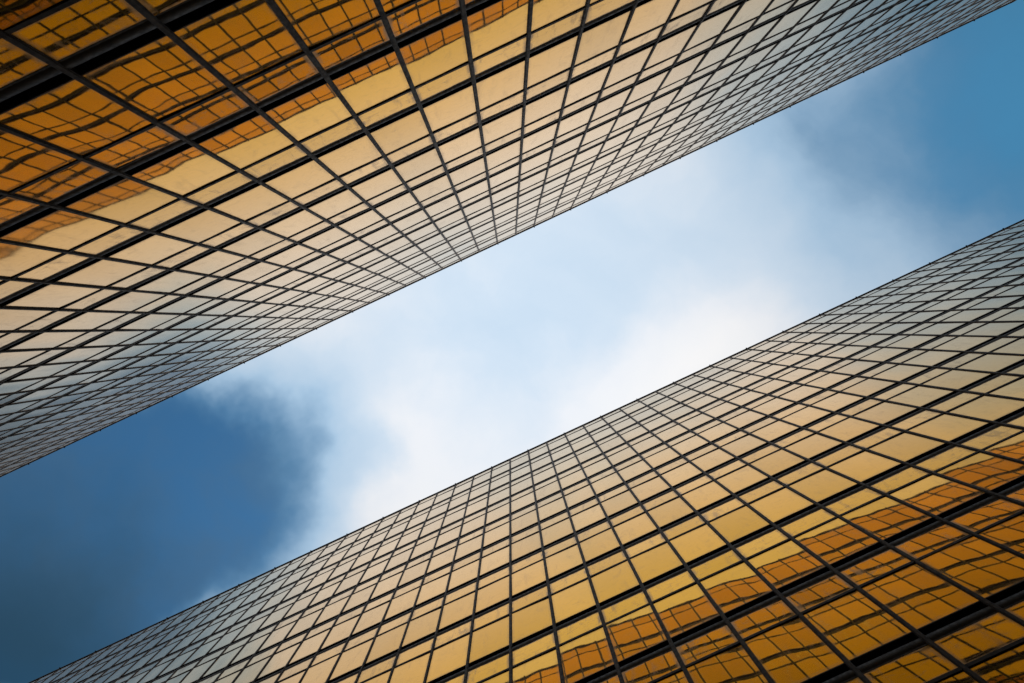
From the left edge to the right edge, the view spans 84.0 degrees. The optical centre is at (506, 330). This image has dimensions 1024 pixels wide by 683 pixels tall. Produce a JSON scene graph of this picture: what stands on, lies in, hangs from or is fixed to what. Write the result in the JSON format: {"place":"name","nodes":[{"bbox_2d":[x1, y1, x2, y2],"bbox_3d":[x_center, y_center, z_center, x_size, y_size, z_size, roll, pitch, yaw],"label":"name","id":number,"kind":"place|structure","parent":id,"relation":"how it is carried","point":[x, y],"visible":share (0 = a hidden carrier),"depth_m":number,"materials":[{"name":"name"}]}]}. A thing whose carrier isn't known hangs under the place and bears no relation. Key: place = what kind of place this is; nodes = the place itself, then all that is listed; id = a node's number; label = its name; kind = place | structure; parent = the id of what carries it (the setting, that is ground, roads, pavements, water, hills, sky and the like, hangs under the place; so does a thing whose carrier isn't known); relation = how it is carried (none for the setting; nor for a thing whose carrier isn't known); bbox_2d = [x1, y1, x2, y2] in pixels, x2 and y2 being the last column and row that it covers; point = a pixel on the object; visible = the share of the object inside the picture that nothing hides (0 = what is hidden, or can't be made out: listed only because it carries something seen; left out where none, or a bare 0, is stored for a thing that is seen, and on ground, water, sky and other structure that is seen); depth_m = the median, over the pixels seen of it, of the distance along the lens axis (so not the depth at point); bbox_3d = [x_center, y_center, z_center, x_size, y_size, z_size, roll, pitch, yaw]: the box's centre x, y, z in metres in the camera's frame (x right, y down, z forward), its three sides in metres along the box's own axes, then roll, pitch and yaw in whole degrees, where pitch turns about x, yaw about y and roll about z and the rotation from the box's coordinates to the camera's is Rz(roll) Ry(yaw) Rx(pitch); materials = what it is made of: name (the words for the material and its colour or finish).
{"place":"outdoors","nodes":[
{"label":"outdoors","id":0,"kind":"place"},
{"bbox_2d":[0,0,1023,682],"label":"sky","id":1,"kind":"structure","parent":0,"point":[903,164],"materials":[{"name":"blue"}]},
{"bbox_3d":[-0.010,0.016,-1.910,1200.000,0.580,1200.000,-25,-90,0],"label":"ground","id":2,"kind":"structure","parent":0,"visible":0},
{"bbox_2d":[0,0,1015,476],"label":"glass tower","id":3,"kind":"structure","parent":2,"relation":"on","point":[194,192],"depth_m":19.01,"materials":[{"name":"glass"}]},
{"bbox_2d":[29,219,1023,682],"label":"glass tower","id":4,"kind":"structure","parent":2,"relation":"on","point":[835,495],"depth_m":24.32,"materials":[{"name":"glass"}]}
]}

